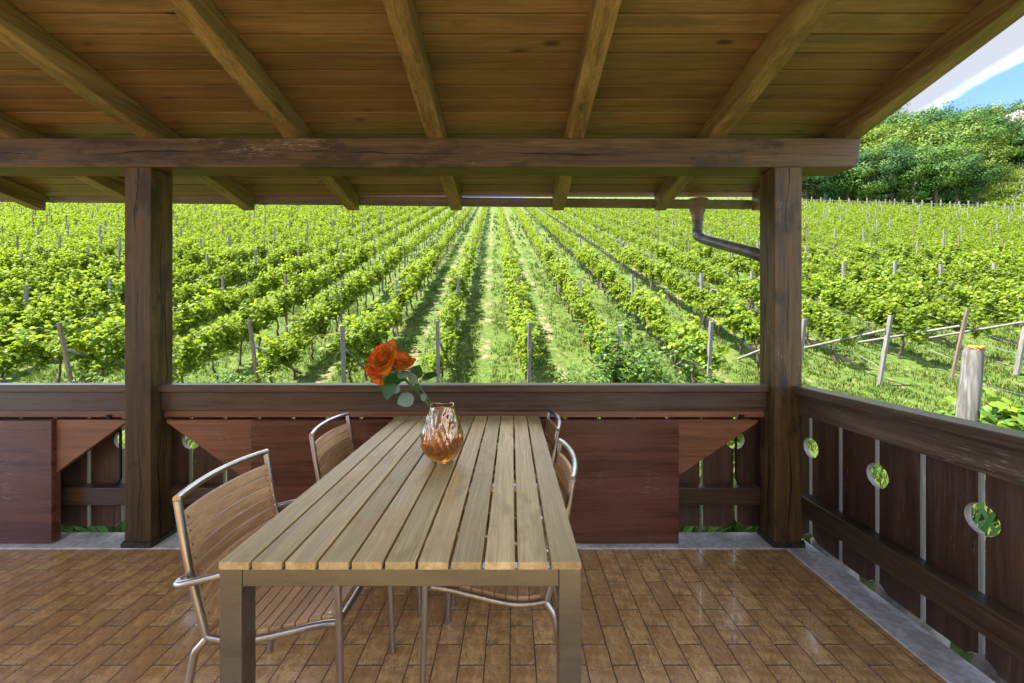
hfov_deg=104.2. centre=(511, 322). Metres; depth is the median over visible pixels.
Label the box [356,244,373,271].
grape vine
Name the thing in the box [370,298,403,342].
grape vine
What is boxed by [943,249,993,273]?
grape vine
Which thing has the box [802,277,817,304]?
grape vine
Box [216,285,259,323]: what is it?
grape vine
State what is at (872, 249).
grape vine
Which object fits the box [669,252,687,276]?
grape vine
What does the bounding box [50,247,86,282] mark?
grape vine
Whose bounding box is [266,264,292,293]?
grape vine
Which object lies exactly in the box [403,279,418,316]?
grape vine
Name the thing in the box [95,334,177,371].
grape vine
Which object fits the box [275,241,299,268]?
grape vine
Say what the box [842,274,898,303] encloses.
grape vine
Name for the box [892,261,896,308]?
trellis post
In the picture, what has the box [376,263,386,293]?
grape vine
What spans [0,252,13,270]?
grape vine
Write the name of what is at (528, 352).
trellis post
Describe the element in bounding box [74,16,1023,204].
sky
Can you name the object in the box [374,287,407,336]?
grape vine
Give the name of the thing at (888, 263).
grape vine
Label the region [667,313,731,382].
grape vine
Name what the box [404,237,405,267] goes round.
trellis post
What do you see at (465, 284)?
grape vine
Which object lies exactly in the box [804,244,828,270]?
grape vine
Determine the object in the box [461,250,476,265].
grape vine
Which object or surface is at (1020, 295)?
grape vine
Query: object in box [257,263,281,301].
grape vine
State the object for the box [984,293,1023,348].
grape vine
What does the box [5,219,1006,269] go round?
vine trunks
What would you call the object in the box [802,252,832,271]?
grape vine
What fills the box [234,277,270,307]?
grape vine
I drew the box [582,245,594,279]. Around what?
grape vine
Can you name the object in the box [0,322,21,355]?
grape vine
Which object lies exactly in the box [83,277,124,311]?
grape vine
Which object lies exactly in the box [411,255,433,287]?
grape vine
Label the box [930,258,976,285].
grape vine
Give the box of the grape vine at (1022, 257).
[1010,247,1023,266]
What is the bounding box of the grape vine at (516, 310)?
[506,301,539,349]
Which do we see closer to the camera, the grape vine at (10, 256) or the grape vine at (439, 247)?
the grape vine at (10, 256)
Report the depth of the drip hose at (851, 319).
11.83 m
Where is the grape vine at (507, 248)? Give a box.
[503,243,514,255]
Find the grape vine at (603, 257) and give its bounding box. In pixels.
[596,254,612,295]
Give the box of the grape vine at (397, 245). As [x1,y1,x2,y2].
[393,237,407,272]
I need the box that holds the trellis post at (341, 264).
[340,252,341,279]
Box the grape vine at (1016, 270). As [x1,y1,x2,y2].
[991,260,1023,285]
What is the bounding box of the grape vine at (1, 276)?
[0,268,5,288]
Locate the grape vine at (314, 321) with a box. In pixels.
[286,303,329,360]
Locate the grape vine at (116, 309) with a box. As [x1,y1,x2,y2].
[105,303,124,334]
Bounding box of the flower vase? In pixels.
[420,402,463,463]
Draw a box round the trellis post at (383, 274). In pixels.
[382,254,383,291]
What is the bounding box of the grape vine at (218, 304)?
[195,284,243,332]
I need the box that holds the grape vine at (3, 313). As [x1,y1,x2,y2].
[0,298,31,324]
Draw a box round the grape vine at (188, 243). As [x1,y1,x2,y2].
[173,238,204,267]
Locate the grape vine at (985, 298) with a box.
[944,284,996,326]
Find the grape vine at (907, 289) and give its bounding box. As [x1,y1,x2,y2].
[869,272,927,318]
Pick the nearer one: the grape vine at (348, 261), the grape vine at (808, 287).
the grape vine at (808, 287)
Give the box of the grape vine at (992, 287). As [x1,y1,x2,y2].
[970,273,1023,321]
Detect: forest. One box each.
[882,98,1023,165]
[913,100,1023,166]
[963,103,1023,164]
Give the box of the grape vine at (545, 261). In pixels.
[543,249,555,276]
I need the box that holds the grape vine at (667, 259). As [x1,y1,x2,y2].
[663,246,682,272]
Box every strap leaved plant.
[62,520,124,531]
[679,505,734,531]
[813,453,887,487]
[974,503,1000,536]
[976,503,997,535]
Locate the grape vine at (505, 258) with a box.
[500,250,520,271]
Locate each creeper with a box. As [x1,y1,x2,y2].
[928,395,988,421]
[977,387,1023,431]
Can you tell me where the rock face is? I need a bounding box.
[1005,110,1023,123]
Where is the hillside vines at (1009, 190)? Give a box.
[983,164,1023,210]
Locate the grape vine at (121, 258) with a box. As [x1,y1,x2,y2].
[112,257,124,274]
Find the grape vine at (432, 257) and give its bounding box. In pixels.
[424,248,439,278]
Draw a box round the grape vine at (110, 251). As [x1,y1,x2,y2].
[82,239,116,260]
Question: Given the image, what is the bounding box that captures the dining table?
[219,416,580,682]
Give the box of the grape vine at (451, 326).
[431,309,458,367]
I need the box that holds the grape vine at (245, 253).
[236,242,260,265]
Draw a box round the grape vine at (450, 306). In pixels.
[440,292,459,328]
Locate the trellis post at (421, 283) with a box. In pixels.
[420,252,421,296]
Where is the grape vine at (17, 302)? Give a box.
[8,285,60,328]
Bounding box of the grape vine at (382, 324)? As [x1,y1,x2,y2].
[360,302,394,351]
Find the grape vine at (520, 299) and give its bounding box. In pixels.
[504,285,532,315]
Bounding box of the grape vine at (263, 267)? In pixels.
[240,255,276,276]
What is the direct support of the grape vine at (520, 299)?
on the ground at (558, 359)
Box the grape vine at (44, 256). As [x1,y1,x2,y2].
[26,250,60,279]
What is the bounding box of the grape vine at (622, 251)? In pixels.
[614,245,629,269]
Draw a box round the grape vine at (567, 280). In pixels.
[557,267,578,313]
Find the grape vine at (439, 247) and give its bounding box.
[426,240,442,269]
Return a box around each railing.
[0,383,124,525]
[157,383,769,525]
[794,386,1023,682]
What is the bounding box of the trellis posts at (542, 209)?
[2,197,1023,227]
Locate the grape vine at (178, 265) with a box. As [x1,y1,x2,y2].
[173,261,192,273]
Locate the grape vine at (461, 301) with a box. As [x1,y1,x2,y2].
[445,287,464,327]
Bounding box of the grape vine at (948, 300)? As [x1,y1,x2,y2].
[919,283,973,314]
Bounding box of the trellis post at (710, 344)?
[705,321,713,382]
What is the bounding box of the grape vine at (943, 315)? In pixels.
[929,299,995,345]
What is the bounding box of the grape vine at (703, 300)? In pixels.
[686,285,717,328]
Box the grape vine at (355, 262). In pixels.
[349,251,359,281]
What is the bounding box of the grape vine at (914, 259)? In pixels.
[889,248,923,273]
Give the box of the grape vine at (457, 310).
[444,295,460,326]
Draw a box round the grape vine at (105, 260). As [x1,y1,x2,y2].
[93,254,117,272]
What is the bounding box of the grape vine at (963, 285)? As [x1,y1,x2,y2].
[940,273,989,303]
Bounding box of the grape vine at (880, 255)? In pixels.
[870,253,898,266]
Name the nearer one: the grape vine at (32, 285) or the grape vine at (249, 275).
the grape vine at (32, 285)
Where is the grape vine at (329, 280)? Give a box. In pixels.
[319,264,336,297]
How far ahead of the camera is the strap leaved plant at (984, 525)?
2.20 m
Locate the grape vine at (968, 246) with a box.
[948,239,977,256]
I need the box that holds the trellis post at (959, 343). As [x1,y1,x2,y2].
[949,309,969,380]
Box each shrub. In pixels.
[0,372,121,382]
[197,366,279,382]
[553,364,602,382]
[577,324,704,418]
[592,308,639,382]
[669,374,741,453]
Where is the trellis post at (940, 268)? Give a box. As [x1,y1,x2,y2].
[938,264,942,298]
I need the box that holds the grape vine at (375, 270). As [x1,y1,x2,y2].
[358,260,382,300]
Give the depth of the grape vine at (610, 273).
15.92 m
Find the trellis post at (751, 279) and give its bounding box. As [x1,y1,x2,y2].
[750,271,754,316]
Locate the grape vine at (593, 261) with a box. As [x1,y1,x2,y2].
[586,246,602,284]
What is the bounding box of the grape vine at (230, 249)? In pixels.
[211,247,240,278]
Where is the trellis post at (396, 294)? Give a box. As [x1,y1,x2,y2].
[394,280,397,335]
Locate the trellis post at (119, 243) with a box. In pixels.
[118,237,120,257]
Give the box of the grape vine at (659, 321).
[645,305,679,354]
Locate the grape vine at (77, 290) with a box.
[57,273,112,310]
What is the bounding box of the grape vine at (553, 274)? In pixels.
[549,262,557,292]
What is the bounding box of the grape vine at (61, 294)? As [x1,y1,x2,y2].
[35,284,93,316]
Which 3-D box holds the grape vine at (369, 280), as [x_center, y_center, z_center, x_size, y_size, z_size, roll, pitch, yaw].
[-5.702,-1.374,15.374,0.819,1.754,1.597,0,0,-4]
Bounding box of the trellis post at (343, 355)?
[340,325,345,382]
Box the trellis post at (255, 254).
[254,249,256,289]
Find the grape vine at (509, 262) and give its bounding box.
[504,252,519,272]
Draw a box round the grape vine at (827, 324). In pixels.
[811,305,860,362]
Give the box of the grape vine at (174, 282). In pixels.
[173,272,181,291]
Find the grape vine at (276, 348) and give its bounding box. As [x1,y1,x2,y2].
[243,329,303,382]
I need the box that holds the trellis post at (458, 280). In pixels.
[457,277,459,327]
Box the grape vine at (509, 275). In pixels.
[501,263,521,287]
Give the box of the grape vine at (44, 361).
[14,317,93,382]
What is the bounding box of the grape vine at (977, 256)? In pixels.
[955,249,991,267]
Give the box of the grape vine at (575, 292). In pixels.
[566,282,594,332]
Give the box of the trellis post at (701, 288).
[700,273,702,324]
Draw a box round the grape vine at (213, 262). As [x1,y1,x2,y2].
[198,251,226,284]
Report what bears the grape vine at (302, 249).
on the ground at (558, 359)
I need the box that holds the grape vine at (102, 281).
[91,266,124,296]
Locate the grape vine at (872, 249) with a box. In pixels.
[852,243,878,263]
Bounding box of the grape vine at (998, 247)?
[982,243,1011,258]
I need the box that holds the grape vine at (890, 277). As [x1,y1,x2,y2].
[874,264,909,306]
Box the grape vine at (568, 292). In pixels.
[562,276,578,321]
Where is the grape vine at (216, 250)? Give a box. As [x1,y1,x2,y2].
[199,243,228,256]
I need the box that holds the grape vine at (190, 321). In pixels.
[173,289,218,345]
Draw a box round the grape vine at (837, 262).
[814,255,849,277]
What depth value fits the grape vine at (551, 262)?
18.44 m
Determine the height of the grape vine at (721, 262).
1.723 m
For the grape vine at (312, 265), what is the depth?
18.86 m
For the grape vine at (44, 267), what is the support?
on the ground at (558, 359)
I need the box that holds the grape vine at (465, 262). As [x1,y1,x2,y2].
[458,258,470,279]
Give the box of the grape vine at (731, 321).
[716,299,759,354]
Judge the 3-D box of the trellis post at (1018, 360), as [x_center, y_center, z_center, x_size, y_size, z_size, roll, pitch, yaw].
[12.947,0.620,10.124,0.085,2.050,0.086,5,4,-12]
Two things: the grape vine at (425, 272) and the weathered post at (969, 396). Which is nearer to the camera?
the weathered post at (969, 396)
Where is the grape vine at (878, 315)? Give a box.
[845,287,901,345]
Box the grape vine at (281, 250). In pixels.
[266,246,290,272]
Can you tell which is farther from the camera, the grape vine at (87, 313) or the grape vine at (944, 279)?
the grape vine at (944, 279)
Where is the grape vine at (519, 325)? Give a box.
[505,311,539,372]
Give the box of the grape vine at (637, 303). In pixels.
[618,285,647,329]
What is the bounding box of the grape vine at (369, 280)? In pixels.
[353,266,375,307]
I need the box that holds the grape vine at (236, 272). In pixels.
[212,259,248,286]
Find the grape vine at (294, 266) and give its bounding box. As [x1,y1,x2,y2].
[280,254,306,286]
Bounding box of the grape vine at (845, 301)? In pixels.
[819,278,873,333]
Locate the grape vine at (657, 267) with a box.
[645,259,664,296]
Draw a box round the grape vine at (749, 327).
[735,310,759,367]
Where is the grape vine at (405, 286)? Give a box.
[389,275,413,325]
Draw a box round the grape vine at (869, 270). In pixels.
[847,262,878,288]
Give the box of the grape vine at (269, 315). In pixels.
[235,295,276,347]
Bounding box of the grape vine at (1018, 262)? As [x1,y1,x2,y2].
[1006,258,1023,274]
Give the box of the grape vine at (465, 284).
[448,271,471,309]
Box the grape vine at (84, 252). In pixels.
[62,246,103,274]
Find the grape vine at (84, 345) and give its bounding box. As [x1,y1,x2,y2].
[51,316,124,381]
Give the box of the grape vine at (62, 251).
[44,248,76,264]
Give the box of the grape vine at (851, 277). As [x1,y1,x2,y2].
[832,259,861,284]
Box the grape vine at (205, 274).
[175,263,217,291]
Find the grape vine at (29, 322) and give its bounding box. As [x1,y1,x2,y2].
[0,300,58,366]
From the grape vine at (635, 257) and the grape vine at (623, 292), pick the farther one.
the grape vine at (635, 257)
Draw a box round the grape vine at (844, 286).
[826,274,862,298]
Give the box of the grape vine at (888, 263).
[872,258,911,288]
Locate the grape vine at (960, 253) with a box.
[944,248,973,261]
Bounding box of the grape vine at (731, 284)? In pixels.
[721,274,745,301]
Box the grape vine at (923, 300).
[902,294,955,330]
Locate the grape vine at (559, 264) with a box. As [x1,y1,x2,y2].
[554,255,569,297]
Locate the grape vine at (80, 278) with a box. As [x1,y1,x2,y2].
[67,262,109,290]
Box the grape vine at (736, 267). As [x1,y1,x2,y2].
[725,254,753,284]
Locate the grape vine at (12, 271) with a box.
[0,267,31,307]
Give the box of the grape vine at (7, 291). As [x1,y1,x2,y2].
[0,278,24,308]
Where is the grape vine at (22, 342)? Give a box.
[0,316,60,382]
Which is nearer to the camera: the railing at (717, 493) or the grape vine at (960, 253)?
the railing at (717, 493)
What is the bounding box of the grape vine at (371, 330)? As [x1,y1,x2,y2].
[347,310,382,381]
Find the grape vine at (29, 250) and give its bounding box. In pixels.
[0,243,40,259]
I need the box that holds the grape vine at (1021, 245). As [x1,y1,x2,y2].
[998,240,1023,260]
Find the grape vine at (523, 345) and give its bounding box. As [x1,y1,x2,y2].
[512,309,543,382]
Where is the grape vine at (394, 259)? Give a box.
[378,247,399,281]
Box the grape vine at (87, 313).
[71,286,118,325]
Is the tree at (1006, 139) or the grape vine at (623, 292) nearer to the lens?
the grape vine at (623, 292)
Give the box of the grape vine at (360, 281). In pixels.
[345,269,368,315]
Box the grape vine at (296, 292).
[267,269,310,324]
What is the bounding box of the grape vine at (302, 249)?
[286,239,308,258]
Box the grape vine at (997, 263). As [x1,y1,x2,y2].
[970,257,1010,283]
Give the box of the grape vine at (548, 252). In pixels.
[541,243,555,280]
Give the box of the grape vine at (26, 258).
[2,252,40,270]
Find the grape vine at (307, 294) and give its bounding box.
[289,278,319,315]
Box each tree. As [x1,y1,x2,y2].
[802,152,867,201]
[802,176,827,199]
[810,128,883,191]
[819,148,877,202]
[832,122,915,194]
[832,146,916,203]
[846,139,939,203]
[861,124,942,191]
[864,103,924,135]
[875,118,990,193]
[878,113,953,192]
[880,106,945,139]
[881,97,997,141]
[892,142,944,205]
[895,143,984,205]
[907,151,1012,204]
[909,109,1016,194]
[928,102,1023,144]
[929,112,997,131]
[931,140,1022,203]
[943,119,1023,180]
[976,99,1023,163]
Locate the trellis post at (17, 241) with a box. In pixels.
[16,235,18,250]
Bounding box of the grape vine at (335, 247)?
[324,243,342,260]
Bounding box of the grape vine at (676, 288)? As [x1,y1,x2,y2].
[666,269,691,310]
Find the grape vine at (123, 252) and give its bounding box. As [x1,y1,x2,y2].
[99,247,124,263]
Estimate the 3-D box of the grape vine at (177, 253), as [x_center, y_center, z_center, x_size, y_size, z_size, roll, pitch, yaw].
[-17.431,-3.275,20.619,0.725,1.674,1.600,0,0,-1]
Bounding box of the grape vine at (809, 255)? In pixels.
[802,251,813,264]
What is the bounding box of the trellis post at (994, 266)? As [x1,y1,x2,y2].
[992,263,996,307]
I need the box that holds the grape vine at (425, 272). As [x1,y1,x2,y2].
[413,257,430,292]
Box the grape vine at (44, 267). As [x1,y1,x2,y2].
[25,258,58,277]
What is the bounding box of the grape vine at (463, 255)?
[459,249,475,266]
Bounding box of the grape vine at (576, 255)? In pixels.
[573,245,583,269]
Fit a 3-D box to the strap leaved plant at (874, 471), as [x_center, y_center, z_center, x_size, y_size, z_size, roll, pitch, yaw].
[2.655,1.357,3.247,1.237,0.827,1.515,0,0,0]
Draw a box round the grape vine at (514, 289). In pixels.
[504,278,531,314]
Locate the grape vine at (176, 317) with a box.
[173,301,192,343]
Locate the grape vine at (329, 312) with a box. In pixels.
[303,284,343,347]
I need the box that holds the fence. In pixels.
[802,197,1023,209]
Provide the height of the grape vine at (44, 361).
1.720 m
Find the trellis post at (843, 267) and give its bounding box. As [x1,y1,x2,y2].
[841,262,844,295]
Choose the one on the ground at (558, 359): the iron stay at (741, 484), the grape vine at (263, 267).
the grape vine at (263, 267)
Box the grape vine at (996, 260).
[989,258,1014,277]
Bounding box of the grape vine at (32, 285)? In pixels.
[1,271,55,310]
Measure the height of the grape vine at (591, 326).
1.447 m
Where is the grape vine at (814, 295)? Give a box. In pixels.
[802,270,839,317]
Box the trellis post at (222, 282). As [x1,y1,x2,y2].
[221,276,224,329]
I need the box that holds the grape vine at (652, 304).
[635,285,667,341]
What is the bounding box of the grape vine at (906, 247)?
[881,238,911,264]
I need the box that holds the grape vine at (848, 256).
[839,248,871,270]
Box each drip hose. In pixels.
[626,242,877,365]
[630,232,951,358]
[828,290,1016,353]
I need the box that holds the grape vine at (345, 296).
[315,279,351,335]
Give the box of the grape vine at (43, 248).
[29,242,59,259]
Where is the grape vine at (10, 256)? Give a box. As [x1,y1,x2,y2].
[0,252,28,266]
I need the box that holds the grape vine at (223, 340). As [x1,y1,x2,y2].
[192,315,239,380]
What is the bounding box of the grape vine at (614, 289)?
[606,275,628,310]
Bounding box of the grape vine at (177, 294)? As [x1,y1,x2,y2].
[121,288,180,309]
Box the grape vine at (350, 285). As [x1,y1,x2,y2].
[336,276,361,315]
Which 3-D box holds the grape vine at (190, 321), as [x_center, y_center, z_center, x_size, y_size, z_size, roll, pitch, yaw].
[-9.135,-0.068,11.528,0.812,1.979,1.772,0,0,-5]
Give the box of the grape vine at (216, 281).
[197,269,231,295]
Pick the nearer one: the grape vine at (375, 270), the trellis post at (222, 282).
the trellis post at (222, 282)
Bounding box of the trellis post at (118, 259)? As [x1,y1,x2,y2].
[118,250,119,273]
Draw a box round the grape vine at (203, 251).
[189,247,213,266]
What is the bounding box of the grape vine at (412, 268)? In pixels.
[406,257,425,300]
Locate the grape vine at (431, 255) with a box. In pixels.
[419,249,437,282]
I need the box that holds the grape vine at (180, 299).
[173,286,204,314]
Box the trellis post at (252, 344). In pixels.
[247,320,258,382]
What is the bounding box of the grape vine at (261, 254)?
[249,243,270,259]
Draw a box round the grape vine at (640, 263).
[632,252,648,284]
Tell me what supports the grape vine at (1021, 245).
on the ground at (558, 359)
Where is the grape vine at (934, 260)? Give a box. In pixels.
[911,256,952,278]
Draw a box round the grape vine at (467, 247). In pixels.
[460,241,476,272]
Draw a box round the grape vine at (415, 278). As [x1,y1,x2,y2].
[401,268,423,307]
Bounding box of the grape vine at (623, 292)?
[615,281,630,317]
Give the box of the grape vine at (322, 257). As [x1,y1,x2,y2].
[311,251,329,271]
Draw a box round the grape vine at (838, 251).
[825,246,844,276]
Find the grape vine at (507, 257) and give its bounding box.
[502,250,518,268]
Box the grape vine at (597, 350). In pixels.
[592,322,628,362]
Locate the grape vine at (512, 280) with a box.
[503,268,523,290]
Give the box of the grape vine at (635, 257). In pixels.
[627,244,646,279]
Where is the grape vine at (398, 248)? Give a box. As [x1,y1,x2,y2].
[387,246,401,276]
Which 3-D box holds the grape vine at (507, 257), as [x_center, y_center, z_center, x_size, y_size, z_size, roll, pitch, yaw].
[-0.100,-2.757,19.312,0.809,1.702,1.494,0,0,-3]
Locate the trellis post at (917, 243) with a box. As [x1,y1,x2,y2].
[916,241,918,276]
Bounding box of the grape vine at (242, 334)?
[201,299,266,365]
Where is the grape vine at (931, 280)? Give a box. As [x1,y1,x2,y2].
[893,271,941,304]
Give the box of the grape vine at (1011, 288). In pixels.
[984,274,1023,296]
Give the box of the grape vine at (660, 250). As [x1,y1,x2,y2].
[651,241,669,267]
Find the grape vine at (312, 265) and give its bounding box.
[302,256,324,273]
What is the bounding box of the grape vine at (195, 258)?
[173,244,201,268]
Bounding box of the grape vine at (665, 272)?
[656,261,682,303]
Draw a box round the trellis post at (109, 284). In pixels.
[108,278,113,320]
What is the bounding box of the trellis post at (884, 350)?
[876,315,893,385]
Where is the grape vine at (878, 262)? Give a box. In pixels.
[854,255,886,275]
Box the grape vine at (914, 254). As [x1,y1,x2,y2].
[906,245,929,263]
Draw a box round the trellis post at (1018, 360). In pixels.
[1013,318,1023,375]
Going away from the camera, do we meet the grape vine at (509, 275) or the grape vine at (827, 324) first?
the grape vine at (827, 324)
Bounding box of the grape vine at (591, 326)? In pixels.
[579,308,600,356]
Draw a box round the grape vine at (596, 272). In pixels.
[590,256,606,289]
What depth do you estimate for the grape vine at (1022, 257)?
19.12 m
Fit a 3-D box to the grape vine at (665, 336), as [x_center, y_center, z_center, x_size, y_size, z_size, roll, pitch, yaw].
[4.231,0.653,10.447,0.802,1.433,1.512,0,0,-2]
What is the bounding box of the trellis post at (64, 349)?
[56,323,73,382]
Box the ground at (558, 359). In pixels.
[0,167,1023,663]
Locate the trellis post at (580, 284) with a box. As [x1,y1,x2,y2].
[579,278,581,332]
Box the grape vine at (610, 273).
[599,262,618,303]
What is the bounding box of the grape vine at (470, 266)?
[460,256,472,273]
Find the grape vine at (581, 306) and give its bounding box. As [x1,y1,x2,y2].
[569,291,600,343]
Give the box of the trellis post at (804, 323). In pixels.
[802,319,806,360]
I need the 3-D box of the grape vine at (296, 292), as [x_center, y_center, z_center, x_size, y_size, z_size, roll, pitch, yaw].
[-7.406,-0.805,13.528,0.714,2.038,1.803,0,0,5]
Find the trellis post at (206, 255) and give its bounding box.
[205,254,208,287]
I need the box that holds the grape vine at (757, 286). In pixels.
[748,276,759,306]
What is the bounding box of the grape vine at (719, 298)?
[697,282,739,340]
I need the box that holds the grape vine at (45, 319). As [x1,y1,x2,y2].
[21,294,83,350]
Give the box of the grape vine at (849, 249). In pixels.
[841,241,868,261]
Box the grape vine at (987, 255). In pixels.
[971,248,992,261]
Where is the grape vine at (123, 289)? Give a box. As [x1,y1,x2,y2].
[111,275,124,305]
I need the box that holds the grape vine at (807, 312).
[802,297,839,348]
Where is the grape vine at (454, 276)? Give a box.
[442,266,470,299]
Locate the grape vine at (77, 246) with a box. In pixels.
[62,240,94,254]
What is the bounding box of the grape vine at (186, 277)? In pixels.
[173,262,204,287]
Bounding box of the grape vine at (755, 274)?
[751,261,759,277]
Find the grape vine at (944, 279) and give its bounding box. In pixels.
[921,266,955,303]
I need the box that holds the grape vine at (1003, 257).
[988,247,1022,264]
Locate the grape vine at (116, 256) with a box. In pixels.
[103,245,123,260]
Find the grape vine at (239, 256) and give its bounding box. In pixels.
[224,248,252,268]
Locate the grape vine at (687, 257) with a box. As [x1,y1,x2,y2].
[675,248,698,280]
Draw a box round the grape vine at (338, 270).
[324,253,347,288]
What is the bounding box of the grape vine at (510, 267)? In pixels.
[502,260,519,279]
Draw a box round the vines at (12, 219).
[0,197,1023,261]
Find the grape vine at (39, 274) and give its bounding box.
[6,268,60,287]
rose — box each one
[364,363,429,405]
[367,338,429,407]
[392,352,437,406]
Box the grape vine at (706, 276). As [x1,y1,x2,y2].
[698,259,719,292]
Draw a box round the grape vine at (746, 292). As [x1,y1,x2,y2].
[731,273,759,313]
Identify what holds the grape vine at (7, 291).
on the ground at (558, 359)
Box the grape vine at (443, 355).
[422,329,454,382]
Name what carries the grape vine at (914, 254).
on the ground at (558, 359)
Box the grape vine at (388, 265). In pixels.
[371,251,396,286]
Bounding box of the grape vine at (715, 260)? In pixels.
[706,250,724,267]
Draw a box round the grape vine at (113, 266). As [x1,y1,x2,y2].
[79,256,124,295]
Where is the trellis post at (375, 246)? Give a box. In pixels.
[373,235,375,259]
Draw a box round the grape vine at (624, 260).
[617,247,637,275]
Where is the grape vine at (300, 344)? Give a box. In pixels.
[273,321,313,379]
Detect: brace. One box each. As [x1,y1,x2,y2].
[67,349,124,369]
[255,346,301,374]
[345,349,365,368]
[673,347,706,367]
[737,349,759,359]
[804,329,885,348]
[857,325,960,343]
[927,321,1023,339]
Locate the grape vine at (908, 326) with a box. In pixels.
[866,289,943,358]
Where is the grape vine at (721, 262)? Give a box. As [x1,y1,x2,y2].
[715,251,735,274]
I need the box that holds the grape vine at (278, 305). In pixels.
[254,284,294,337]
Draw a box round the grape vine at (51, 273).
[40,256,78,282]
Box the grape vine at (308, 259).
[288,252,311,287]
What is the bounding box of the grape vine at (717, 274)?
[706,263,735,292]
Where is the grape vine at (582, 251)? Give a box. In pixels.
[577,242,593,274]
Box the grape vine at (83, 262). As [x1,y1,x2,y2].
[55,251,106,274]
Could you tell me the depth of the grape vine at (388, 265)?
18.00 m
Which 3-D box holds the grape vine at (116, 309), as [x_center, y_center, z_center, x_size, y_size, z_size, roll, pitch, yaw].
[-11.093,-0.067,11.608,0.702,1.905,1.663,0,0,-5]
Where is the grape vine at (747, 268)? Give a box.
[738,257,759,282]
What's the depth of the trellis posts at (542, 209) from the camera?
45.73 m
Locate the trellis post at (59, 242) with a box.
[58,235,61,252]
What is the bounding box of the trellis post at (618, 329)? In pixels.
[617,322,620,361]
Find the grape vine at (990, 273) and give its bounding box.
[951,260,1011,291]
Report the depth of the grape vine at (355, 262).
19.17 m
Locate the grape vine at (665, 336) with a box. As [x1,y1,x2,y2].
[657,320,689,372]
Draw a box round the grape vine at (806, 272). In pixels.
[802,262,830,295]
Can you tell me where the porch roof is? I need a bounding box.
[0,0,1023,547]
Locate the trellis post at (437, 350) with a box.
[435,321,439,382]
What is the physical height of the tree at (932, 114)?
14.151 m
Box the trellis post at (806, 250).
[805,245,807,268]
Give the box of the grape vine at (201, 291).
[175,275,214,313]
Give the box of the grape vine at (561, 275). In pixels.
[552,265,568,305]
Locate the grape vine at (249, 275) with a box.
[238,261,260,290]
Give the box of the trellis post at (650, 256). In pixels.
[649,251,652,290]
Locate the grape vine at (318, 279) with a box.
[301,262,327,304]
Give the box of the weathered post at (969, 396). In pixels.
[955,345,985,516]
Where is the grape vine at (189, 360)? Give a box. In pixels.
[173,323,216,382]
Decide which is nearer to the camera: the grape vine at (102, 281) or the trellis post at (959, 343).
the trellis post at (959, 343)
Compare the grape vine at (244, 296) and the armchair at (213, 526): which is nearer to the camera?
the armchair at (213, 526)
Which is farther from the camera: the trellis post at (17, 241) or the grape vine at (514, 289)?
the trellis post at (17, 241)
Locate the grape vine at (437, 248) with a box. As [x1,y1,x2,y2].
[426,243,440,274]
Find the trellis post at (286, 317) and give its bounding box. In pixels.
[284,274,287,332]
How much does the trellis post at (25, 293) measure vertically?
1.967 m
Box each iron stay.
[102,429,121,487]
[735,437,750,487]
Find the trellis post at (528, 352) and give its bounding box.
[527,322,531,382]
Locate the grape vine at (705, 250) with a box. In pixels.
[693,242,714,261]
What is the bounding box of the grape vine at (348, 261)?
[335,248,354,281]
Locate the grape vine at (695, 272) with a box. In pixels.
[686,255,706,288]
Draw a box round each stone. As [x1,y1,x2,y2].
[810,537,859,580]
[874,581,950,647]
[971,653,1006,682]
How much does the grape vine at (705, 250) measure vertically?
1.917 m
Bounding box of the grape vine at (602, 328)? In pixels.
[582,313,610,371]
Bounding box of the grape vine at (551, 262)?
[546,253,556,285]
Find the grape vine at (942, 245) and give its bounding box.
[919,239,955,271]
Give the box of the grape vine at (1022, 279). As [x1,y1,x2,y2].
[1016,263,1023,284]
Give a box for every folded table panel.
[0,419,124,542]
[166,419,757,542]
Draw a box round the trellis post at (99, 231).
[98,225,100,242]
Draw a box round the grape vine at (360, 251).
[348,241,367,273]
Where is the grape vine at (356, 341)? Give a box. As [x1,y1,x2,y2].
[319,314,370,382]
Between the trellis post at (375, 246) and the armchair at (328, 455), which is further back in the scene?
the trellis post at (375, 246)
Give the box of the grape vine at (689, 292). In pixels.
[676,279,707,318]
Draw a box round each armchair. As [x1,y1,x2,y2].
[172,449,395,682]
[309,412,436,616]
[419,438,577,682]
[451,409,561,605]
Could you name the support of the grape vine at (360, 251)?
on the ground at (558, 359)
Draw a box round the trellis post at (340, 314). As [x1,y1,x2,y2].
[338,282,342,335]
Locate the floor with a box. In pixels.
[0,549,947,682]
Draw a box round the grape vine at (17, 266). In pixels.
[0,255,41,291]
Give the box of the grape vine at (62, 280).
[35,269,81,299]
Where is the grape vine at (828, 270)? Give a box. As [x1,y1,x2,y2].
[808,263,840,289]
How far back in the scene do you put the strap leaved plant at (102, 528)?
2.84 m
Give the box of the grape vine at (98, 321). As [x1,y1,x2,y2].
[51,312,124,351]
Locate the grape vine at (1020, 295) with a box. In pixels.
[995,278,1023,310]
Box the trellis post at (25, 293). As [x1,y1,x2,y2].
[23,285,28,330]
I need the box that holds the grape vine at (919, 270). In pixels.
[891,259,937,284]
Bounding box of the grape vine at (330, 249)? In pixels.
[315,242,335,272]
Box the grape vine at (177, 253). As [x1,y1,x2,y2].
[173,245,187,262]
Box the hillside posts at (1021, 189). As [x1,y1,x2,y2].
[991,163,1023,199]
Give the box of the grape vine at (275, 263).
[257,249,281,270]
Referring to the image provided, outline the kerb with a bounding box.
[0,532,995,682]
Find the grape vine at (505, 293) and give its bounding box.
[502,283,526,298]
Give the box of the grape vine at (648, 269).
[640,256,655,289]
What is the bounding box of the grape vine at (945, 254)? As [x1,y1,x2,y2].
[916,245,952,267]
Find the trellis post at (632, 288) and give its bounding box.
[631,274,634,321]

